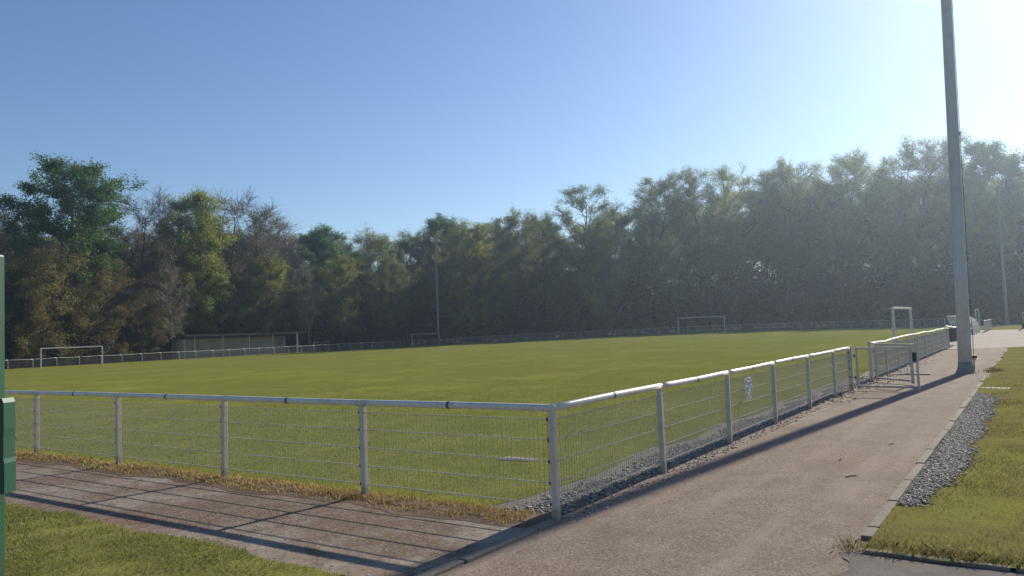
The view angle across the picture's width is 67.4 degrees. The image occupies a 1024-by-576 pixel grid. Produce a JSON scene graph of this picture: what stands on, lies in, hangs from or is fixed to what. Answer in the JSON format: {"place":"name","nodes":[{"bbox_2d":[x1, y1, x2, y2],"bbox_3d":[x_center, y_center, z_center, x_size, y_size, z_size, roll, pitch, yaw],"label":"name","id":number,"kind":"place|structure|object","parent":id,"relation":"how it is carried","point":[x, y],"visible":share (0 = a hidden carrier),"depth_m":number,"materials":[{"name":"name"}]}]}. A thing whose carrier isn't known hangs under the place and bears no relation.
{"place":"outdoors","nodes":[
{"label":"outdoors","id":0,"kind":"place"},
{"bbox_2d":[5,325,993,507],"bbox_3d":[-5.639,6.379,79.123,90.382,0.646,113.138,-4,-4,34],"label":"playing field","id":1,"kind":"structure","parent":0,"point":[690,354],"depth_m":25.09,"materials":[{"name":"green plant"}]},
{"bbox_2d":[5,341,400,369],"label":"side railing","id":2,"kind":"object","parent":1,"relation":"on","point":[23,363],"visible":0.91,"depth_m":97.63,"materials":[{"name":"metal"}]},
{"bbox_2d":[168,331,304,358],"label":"shelter","id":3,"kind":"object","parent":1,"relation":"on","point":[241,342],"visible":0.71,"depth_m":111.78,"materials":[{"name":"paint"}]},
{"bbox_2d":[16,452,551,527],"bbox_3d":[-16.230,3.313,17.828,40.000,0.019,0.598,-4,-4,34],"label":"bare strip","id":4,"kind":"object","parent":1,"relation":"on","point":[531,520],"visible":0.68,"depth_m":7.83,"materials":[{"name":"soil"}]},
{"bbox_2d":[15,448,538,523],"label":"dry grass","id":5,"kind":"structure","parent":4,"relation":"on","point":[109,465],"depth_m":8.81,"materials":[{"name":"plant"}]},
{"bbox_2d":[5,390,560,519],"bbox_3d":[-14.894,2.764,17.221,37.078,1.141,0.078,-4,-4,34],"label":"corner railing","id":6,"kind":"object","parent":4,"relation":"on","point":[363,429],"visible":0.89,"depth_m":8.64,"materials":[{"name":"metal"}]},
{"bbox_2d":[430,239,439,344],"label":"floodlight mast","id":7,"kind":"object","parent":1,"relation":"on","point":[438,334],"visible":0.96,"depth_m":128.64,"materials":[{"name":"grey metal"}]},
{"bbox_2d":[403,319,953,345],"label":"end railing","id":8,"kind":"object","parent":1,"relation":"on","point":[694,329],"visible":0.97,"depth_m":122.26,"materials":[{"name":"metal"}]},
{"bbox_2d":[882,307,913,350],"bbox_3d":[18.909,2.025,37.541,0.506,2.160,6.100,-4,-4,34],"label":"football goal","id":9,"kind":"object","parent":1,"relation":"on","point":[893,320],"visible":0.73,"depth_m":35.21,"materials":[{"name":"paint"}]},
{"bbox_2d":[0,0,1023,293],"label":"sky","id":10,"kind":"structure","parent":0,"point":[385,115],"materials":[{"name":"blue"}]},
{"bbox_2d":[6,319,1021,571],"bbox_3d":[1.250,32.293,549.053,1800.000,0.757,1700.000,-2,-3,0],"label":"ground","id":11,"kind":"structure","parent":0,"point":[744,329],"depth_m":131.26,"materials":[{"name":"green plant"}]},
{"bbox_2d":[4,262,33,338],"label":"leafy tree","id":12,"kind":"object","parent":11,"relation":"on","point":[10,304],"visible":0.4,"depth_m":90.07,"materials":[{"name":"green plant"}]},
{"bbox_2d":[0,204,60,309],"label":"budding tree","id":13,"kind":"object","parent":11,"relation":"on","point":[4,249],"visible":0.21,"depth_m":93.21,"materials":[{"name":"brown plant"}]},
{"bbox_2d":[4,252,74,368],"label":"spreading tree","id":14,"kind":"object","parent":11,"relation":"on","point":[19,352],"visible":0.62,"depth_m":88.80,"materials":[{"name":"brown plant"}]},
{"bbox_2d":[4,235,113,366],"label":"spreading tree","id":15,"kind":"object","parent":11,"relation":"on","point":[50,255],"visible":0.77,"depth_m":90.06,"materials":[{"name":"brown plant"}]},
{"bbox_2d":[0,151,149,364],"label":"leafy tree","id":16,"kind":"object","parent":11,"relation":"on","point":[86,220],"visible":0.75,"depth_m":95.84,"materials":[{"name":"green plant"}]},
{"bbox_2d":[58,253,167,363],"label":"spreading tree","id":17,"kind":"object","parent":11,"relation":"on","point":[119,351],"visible":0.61,"depth_m":97.49,"materials":[{"name":"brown plant"}]},
{"bbox_2d":[99,268,166,360],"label":"leafy tree","id":18,"kind":"object","parent":11,"relation":"on","point":[129,289],"visible":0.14,"depth_m":107.95,"materials":[{"name":"green plant"}]},
{"bbox_2d":[92,183,207,360],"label":"budding tree","id":19,"kind":"object","parent":11,"relation":"on","point":[151,261],"visible":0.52,"depth_m":108.78,"materials":[{"name":"brown plant"}]},
{"bbox_2d":[118,285,183,361],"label":"spreading tree","id":20,"kind":"object","parent":11,"relation":"on","point":[156,315],"visible":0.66,"depth_m":101.99,"materials":[{"name":"green plant"}]},
{"bbox_2d":[130,265,191,332],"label":"budding tree","id":21,"kind":"object","parent":11,"relation":"on","point":[149,273],"visible":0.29,"depth_m":107.84,"materials":[{"name":"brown plant"}]},
{"bbox_2d":[130,222,202,331],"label":"leafy tree","id":22,"kind":"object","parent":11,"relation":"on","point":[166,257],"visible":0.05,"depth_m":122.74,"materials":[{"name":"green plant"}]},
{"bbox_2d":[143,261,198,359],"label":"bare tree","id":23,"kind":"object","parent":11,"relation":"on","point":[170,304],"visible":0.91,"depth_m":104.22,"materials":[{"name":"brown plant"}]},
{"bbox_2d":[124,200,229,308],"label":"budding tree","id":24,"kind":"object","parent":11,"relation":"on","point":[174,216],"visible":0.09,"depth_m":120.04,"materials":[{"name":"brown plant"}]},
{"bbox_2d":[5,501,354,575],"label":"grass verge","id":25,"kind":"object","parent":11,"relation":"on","point":[109,567],"depth_m":6.06,"materials":[{"name":"green plant"}]},
{"bbox_2d":[0,255,15,575],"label":"green post","id":26,"kind":"object","parent":25,"relation":"on","point":[7,450],"visible":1,"depth_m":2.59,"materials":[{"name":"metal"}]},
{"bbox_2d":[159,261,214,336],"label":"leafy tree","id":27,"kind":"object","parent":11,"relation":"on","point":[195,275],"visible":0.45,"depth_m":111.27,"materials":[{"name":"green plant"}]},
{"bbox_2d":[148,183,242,332],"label":"leaning tree","id":28,"kind":"object","parent":11,"relation":"on","point":[198,202],"visible":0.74,"depth_m":113.55,"materials":[{"name":"green plant"}]},
{"bbox_2d":[179,212,248,313],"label":"leafy tree","id":29,"kind":"object","parent":11,"relation":"on","point":[228,254],"visible":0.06,"depth_m":127.58,"materials":[{"name":"green plant"}]},
{"bbox_2d":[199,270,240,333],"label":"leafy tree","id":30,"kind":"object","parent":11,"relation":"on","point":[213,325],"visible":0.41,"depth_m":114.54,"materials":[{"name":"green plant"}]},
{"bbox_2d":[191,184,278,301],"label":"budding tree","id":31,"kind":"object","parent":11,"relation":"on","point":[232,211],"visible":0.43,"depth_m":123.34,"materials":[{"name":"brown plant"}]},
{"bbox_2d":[216,272,262,332],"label":"leafy tree","id":32,"kind":"object","parent":11,"relation":"on","point":[243,316],"visible":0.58,"depth_m":117.39,"materials":[{"name":"green plant"}]},
{"bbox_2d":[233,282,281,331],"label":"budding tree","id":33,"kind":"object","parent":11,"relation":"on","point":[269,306],"visible":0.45,"depth_m":120.26,"materials":[{"name":"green plant"}]},
{"bbox_2d":[230,250,299,332],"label":"leafy tree","id":34,"kind":"object","parent":11,"relation":"on","point":[271,281],"visible":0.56,"depth_m":120.82,"materials":[{"name":"green plant"}]},
{"bbox_2d":[220,198,309,317],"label":"bare tree","id":35,"kind":"object","parent":11,"relation":"on","point":[264,226],"visible":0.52,"depth_m":126.57,"materials":[{"name":"brown plant"}]},
{"bbox_2d":[5,461,525,575],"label":"concrete apron","id":36,"kind":"object","parent":11,"relation":"on","point":[372,542],"visible":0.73,"depth_m":7.12,"materials":[{"name":"grey concrete"}]},
{"bbox_2d":[7,468,514,575],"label":"apron crumbs","id":37,"kind":"object","parent":36,"relation":"on","point":[219,507],"visible":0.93,"depth_m":7.45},
{"bbox_2d":[252,286,298,336],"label":"spreading tree","id":38,"kind":"object","parent":11,"relation":"on","point":[285,319],"visible":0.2,"depth_m":127.55,"materials":[{"name":"green plant"}]},
{"bbox_2d":[257,209,304,320],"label":"bare tree","id":39,"kind":"object","parent":11,"relation":"on","point":[282,243],"visible":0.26,"depth_m":136.53,"materials":[{"name":"brown plant"}]},
{"bbox_2d":[279,282,322,351],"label":"leafy tree","id":40,"kind":"object","parent":11,"relation":"on","point":[291,316],"visible":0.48,"depth_m":127.07,"materials":[{"name":"green plant"}]},
{"bbox_2d":[286,258,326,351],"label":"bare tree","id":41,"kind":"object","parent":11,"relation":"on","point":[306,317],"visible":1,"depth_m":122.22,"materials":[{"name":"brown plant"}]},
{"bbox_2d":[287,223,362,319],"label":"leafy tree","id":42,"kind":"object","parent":11,"relation":"on","point":[320,242],"visible":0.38,"depth_m":139.70,"materials":[{"name":"green plant"}]},
{"bbox_2d":[315,252,370,349],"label":"leafy tree","id":43,"kind":"object","parent":11,"relation":"on","point":[341,318],"visible":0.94,"depth_m":128.40,"materials":[{"name":"green plant"}]},
{"bbox_2d":[346,284,378,333],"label":"tall tree","id":44,"kind":"object","parent":11,"relation":"on","point":[363,305],"visible":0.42,"depth_m":136.93,"materials":[{"name":"green plant"}]},
{"bbox_2d":[339,223,407,347],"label":"leafy tree","id":45,"kind":"object","parent":11,"relation":"on","point":[368,246],"visible":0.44,"depth_m":141.61,"materials":[{"name":"green plant"}]},
{"bbox_2d":[351,228,401,297],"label":"leafy tree","id":46,"kind":"object","parent":11,"relation":"on","point":[390,247],"visible":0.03,"depth_m":160.44,"materials":[{"name":"green plant"}]},
{"bbox_2d":[357,252,418,346],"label":"leafy tree","id":47,"kind":"object","parent":11,"relation":"on","point":[387,313],"visible":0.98,"depth_m":135.67,"materials":[{"name":"green plant"}]},
{"bbox_2d":[380,228,442,345],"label":"leafy tree","id":48,"kind":"object","parent":11,"relation":"on","point":[408,243],"visible":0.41,"depth_m":149.31,"materials":[{"name":"green plant"}]},
{"bbox_2d":[391,265,434,345],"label":"leafy tree","id":49,"kind":"object","parent":11,"relation":"on","point":[410,291],"visible":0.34,"depth_m":147.12,"materials":[{"name":"green plant"}]},
{"bbox_2d":[411,211,474,338],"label":"leafy tree","id":50,"kind":"object","parent":11,"relation":"on","point":[443,223],"visible":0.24,"depth_m":156.15,"materials":[{"name":"green plant"}]},
{"bbox_2d":[429,216,517,342],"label":"leafy tree","id":51,"kind":"object","parent":11,"relation":"on","point":[471,315],"visible":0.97,"depth_m":136.00,"materials":[{"name":"green plant"}]},
{"bbox_2d":[459,217,521,340],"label":"leafy tree","id":52,"kind":"object","parent":11,"relation":"on","point":[508,235],"visible":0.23,"depth_m":152.00,"materials":[{"name":"green plant"}]},
{"bbox_2d":[5,240,1023,368],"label":"undergrowth","id":53,"kind":"object","parent":11,"relation":"on","point":[985,289],"visible":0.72,"depth_m":125.73,"materials":[{"name":"green plant"}]},
{"bbox_2d":[482,205,557,338],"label":"leafy tree","id":54,"kind":"object","parent":11,"relation":"on","point":[511,220],"visible":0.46,"depth_m":148.94,"materials":[{"name":"green plant"}]},
{"bbox_2d":[515,210,574,338],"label":"tall tree","id":55,"kind":"object","parent":11,"relation":"on","point":[546,250],"visible":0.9,"depth_m":144.00,"materials":[{"name":"green plant"}]},
{"bbox_2d":[545,232,591,336],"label":"leafy tree","id":56,"kind":"object","parent":11,"relation":"on","point":[563,271],"visible":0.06,"depth_m":161.12,"materials":[{"name":"green plant"}]},
{"bbox_2d":[537,181,635,322],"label":"tall tree","id":57,"kind":"object","parent":11,"relation":"on","point":[566,220],"visible":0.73,"depth_m":144.29,"materials":[{"name":"green plant"}]},
{"bbox_2d":[570,251,611,336],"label":"tall tree","id":58,"kind":"object","parent":11,"relation":"on","point":[577,273],"visible":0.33,"depth_m":139.82,"materials":[{"name":"green plant"}]},
{"bbox_2d":[574,216,638,335],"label":"leafy tree","id":59,"kind":"object","parent":11,"relation":"on","point":[600,307],"visible":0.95,"depth_m":135.18,"materials":[{"name":"green plant"}]},
{"bbox_2d":[584,204,640,334],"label":"tall tree","id":60,"kind":"object","parent":11,"relation":"on","point":[614,218],"visible":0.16,"depth_m":155.93,"materials":[{"name":"green plant"}]},
{"bbox_2d":[599,205,659,332],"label":"leafy tree","id":61,"kind":"object","parent":11,"relation":"on","point":[626,217],"visible":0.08,"depth_m":157.22,"materials":[{"name":"green plant"}]},
{"bbox_2d":[618,166,716,332],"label":"tall tree","id":62,"kind":"object","parent":11,"relation":"on","point":[640,232],"visible":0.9,"depth_m":149.38,"materials":[{"name":"green plant"}]},
{"bbox_2d":[629,177,715,331],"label":"tall tree","id":63,"kind":"object","parent":11,"relation":"on","point":[654,194],"visible":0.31,"depth_m":154.95,"materials":[{"name":"green plant"}]},
{"bbox_2d":[645,235,701,332],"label":"leafy tree","id":64,"kind":"object","parent":11,"relation":"on","point":[674,270],"visible":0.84,"depth_m":132.75,"materials":[{"name":"green plant"}]},
{"bbox_2d":[660,165,737,330],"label":"tall tree","id":65,"kind":"object","parent":11,"relation":"on","point":[710,219],"visible":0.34,"depth_m":155.19,"materials":[{"name":"green plant"}]},
{"bbox_2d":[490,345,955,513],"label":"drain gravel","id":66,"kind":"structure","parent":11,"relation":"on","point":[611,487],"depth_m":9.42,"materials":[{"name":"grey gravel"}]},
{"bbox_2d":[804,351,950,403],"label":"dead leaves","id":67,"kind":"object","parent":66,"relation":"on","point":[895,375],"visible":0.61,"depth_m":18.69,"materials":[{"name":"brown plant"}]},
{"bbox_2d":[689,216,764,325],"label":"leafy tree","id":68,"kind":"object","parent":11,"relation":"on","point":[726,233],"visible":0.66,"depth_m":143.45,"materials":[{"name":"green plant"}]},
{"bbox_2d":[681,159,774,328],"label":"tall tree","id":69,"kind":"object","parent":11,"relation":"on","point":[721,175],"visible":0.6,"depth_m":154.84,"materials":[{"name":"green plant"}]},
{"bbox_2d":[713,186,764,328],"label":"tall tree","id":70,"kind":"object","parent":11,"relation":"on","point":[735,196],"visible":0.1,"depth_m":174.88,"materials":[{"name":"green plant"}]},
{"bbox_2d":[737,188,805,326],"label":"tall tree","id":71,"kind":"object","parent":11,"relation":"on","point":[754,254],"visible":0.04,"depth_m":166.57,"materials":[{"name":"green plant"}]},
{"bbox_2d":[732,168,813,327],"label":"tall tree","id":72,"kind":"object","parent":11,"relation":"on","point":[763,252],"visible":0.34,"depth_m":156.19,"materials":[{"name":"green plant"}]},
{"bbox_2d":[739,162,822,326],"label":"tall tree","id":73,"kind":"object","parent":11,"relation":"on","point":[787,173],"visible":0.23,"depth_m":155.09,"materials":[{"name":"green plant"}]},
{"bbox_2d":[747,154,855,326],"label":"tall tree","id":74,"kind":"object","parent":11,"relation":"on","point":[798,196],"visible":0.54,"depth_m":151.29,"materials":[{"name":"green plant"}]},
{"bbox_2d":[805,210,870,325],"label":"tall tree","id":75,"kind":"object","parent":11,"relation":"on","point":[828,240],"visible":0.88,"depth_m":136.23,"materials":[{"name":"green plant"}]},
{"bbox_2d":[799,172,876,323],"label":"tall tree","id":76,"kind":"object","parent":11,"relation":"on","point":[825,190],"visible":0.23,"depth_m":152.45,"materials":[{"name":"green plant"}]},
{"bbox_2d":[804,148,896,324],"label":"tall tree","id":77,"kind":"object","parent":11,"relation":"on","point":[836,171],"visible":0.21,"depth_m":152.06,"materials":[{"name":"green plant"}]},
{"bbox_2d":[795,143,906,323],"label":"tall tree","id":78,"kind":"object","parent":11,"relation":"on","point":[864,195],"visible":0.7,"depth_m":146.48,"materials":[{"name":"green plant"}]},
{"bbox_2d":[847,178,935,323],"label":"tall tree","id":79,"kind":"object","parent":11,"relation":"on","point":[887,217],"visible":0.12,"depth_m":151.70,"materials":[{"name":"green plant"}]},
{"bbox_2d":[858,147,945,322],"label":"tall tree","id":80,"kind":"object","parent":11,"relation":"on","point":[894,161],"visible":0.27,"depth_m":148.30,"materials":[{"name":"green plant"}]},
{"bbox_2d":[865,213,940,324],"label":"leafy tree","id":81,"kind":"object","parent":11,"relation":"on","point":[888,231],"visible":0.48,"depth_m":132.17,"materials":[{"name":"green plant"}]},
{"bbox_2d":[863,127,986,323],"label":"tall tree","id":82,"kind":"object","parent":11,"relation":"on","point":[909,190],"visible":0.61,"depth_m":143.91,"materials":[{"name":"green plant"}]},
{"bbox_2d":[863,347,1023,568],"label":"grass verge","id":83,"kind":"object","parent":11,"relation":"on","point":[1010,356],"depth_m":6.63,"materials":[{"name":"green plant"}]},
{"bbox_2d":[830,535,1023,571],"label":"edge grass","id":84,"kind":"structure","parent":83,"relation":"on","point":[945,551],"depth_m":5.30,"materials":[{"name":"green plant"}]},
{"bbox_2d":[911,154,992,255],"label":"tall tree","id":85,"kind":"object","parent":11,"relation":"on","point":[947,236],"visible":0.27,"depth_m":141.41,"materials":[{"name":"green plant"}]},
{"bbox_2d":[934,137,1023,264],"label":"leafy tree","id":86,"kind":"object","parent":11,"relation":"on","point":[981,153],"visible":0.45,"depth_m":135.53,"materials":[{"name":"green plant"}]},
{"bbox_2d":[944,184,1021,322],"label":"leafy tree","id":87,"kind":"object","parent":11,"relation":"on","point":[982,202],"visible":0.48,"depth_m":122.93,"materials":[{"name":"green plant"}]},
{"bbox_2d":[943,329,1023,348],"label":"gravel yard","id":88,"kind":"structure","parent":11,"relation":"on","point":[1000,338],"depth_m":47.02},
{"bbox_2d":[986,151,1023,318],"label":"tall tree","id":89,"kind":"object","parent":11,"relation":"on","point":[1020,218],"visible":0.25,"depth_m":135.97,"materials":[{"name":"green plant"}]},
{"bbox_2d":[989,324,1021,329],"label":"grass verge","id":90,"kind":"object","parent":11,"relation":"on","point":[1007,327],"depth_m":82.28,"materials":[{"name":"green plant"}]},
{"bbox_2d":[991,185,1009,324],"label":"floodlight mast","id":91,"kind":"object","parent":90,"relation":"on","point":[1006,315],"visible":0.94,"depth_m":95.94,"materials":[{"name":"grey metal"}]},
{"bbox_2d":[438,346,1023,575],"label":"path","id":92,"kind":"structure","parent":0,"point":[708,496],"depth_m":7.26,"materials":[{"name":"grey asphalt"}]},
{"bbox_2d":[416,519,558,575],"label":"kerb","id":93,"kind":"structure","parent":92,"relation":"on","point":[476,554],"depth_m":5.89,"materials":[{"name":"concrete"}]},
{"bbox_2d":[554,345,853,504],"bbox_3d":[4.136,1.745,12.357,0.085,1.151,13.343,-4,-4,34],"label":"path railing","id":94,"kind":"object","parent":92,"relation":"on","point":[661,429],"visible":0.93,"depth_m":9.74,"materials":[{"name":"grey metal"}]},
{"bbox_2d":[852,346,920,389],"bbox_3d":[8.423,1.810,17.336,1.400,0.960,0.180,-5,-4,43],"label":"gate leaf","id":95,"kind":"object","parent":94,"relation":"attached to","point":[915,357],"visible":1,"depth_m":17.26,"materials":[{"name":"paint"}]},
{"bbox_2d":[468,384,959,575],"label":"path grit","id":96,"kind":"object","parent":92,"relation":"on","point":[728,500],"visible":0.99,"depth_m":6.72,"materials":[{"name":"grey gravel"}]},
{"bbox_2d":[561,372,901,521],"bbox_3d":[6.075,2.284,14.951,0.262,0.041,19.838,-4,-4,34],"label":"path edge rubble","id":97,"kind":"object","parent":92,"relation":"on","point":[664,479],"visible":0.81,"depth_m":9.23,"materials":[{"name":"grey gravel"}]},
{"bbox_2d":[867,328,949,381],"bbox_3d":[15.447,2.240,28.949,0.085,1.175,21.802,-4,-4,34],"label":"path railing","id":98,"kind":"object","parent":92,"relation":"on","point":[935,342],"visible":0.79,"depth_m":26.02,"materials":[{"name":"metal"}]},
{"bbox_2d":[873,343,914,383],"bbox_3d":[9.544,1.873,19.262,0.050,0.960,1.470,-2,-3,-10],"label":"gate leaf","id":99,"kind":"object","parent":98,"relation":"attached to","point":[878,377],"visible":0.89,"depth_m":19.19,"materials":[{"name":"paint"}]},
{"bbox_2d":[861,351,1005,539],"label":"kerb","id":100,"kind":"structure","parent":92,"relation":"on","point":[881,515],"depth_m":7.98,"materials":[{"name":"concrete"}]},
{"bbox_2d":[865,549,1023,572],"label":"kerb","id":101,"kind":"structure","parent":92,"relation":"on","point":[976,564],"depth_m":5.19,"materials":[{"name":"concrete"}]},
{"bbox_2d":[941,0,979,372],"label":"floodlight mast","id":102,"kind":"object","parent":92,"relation":"on","point":[966,357],"visible":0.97,"depth_m":22.08,"materials":[{"name":"metal"}]},
{"bbox_2d":[838,551,1023,575],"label":"tarmac","id":103,"kind":"structure","parent":0,"point":[862,564],"depth_m":5.11,"materials":[{"name":"grey asphalt"}]},
{"bbox_2d":[896,392,1011,506],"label":"edge gravel","id":104,"kind":"structure","parent":0,"point":[958,438],"depth_m":9.01,"materials":[{"name":"grey gravel"}]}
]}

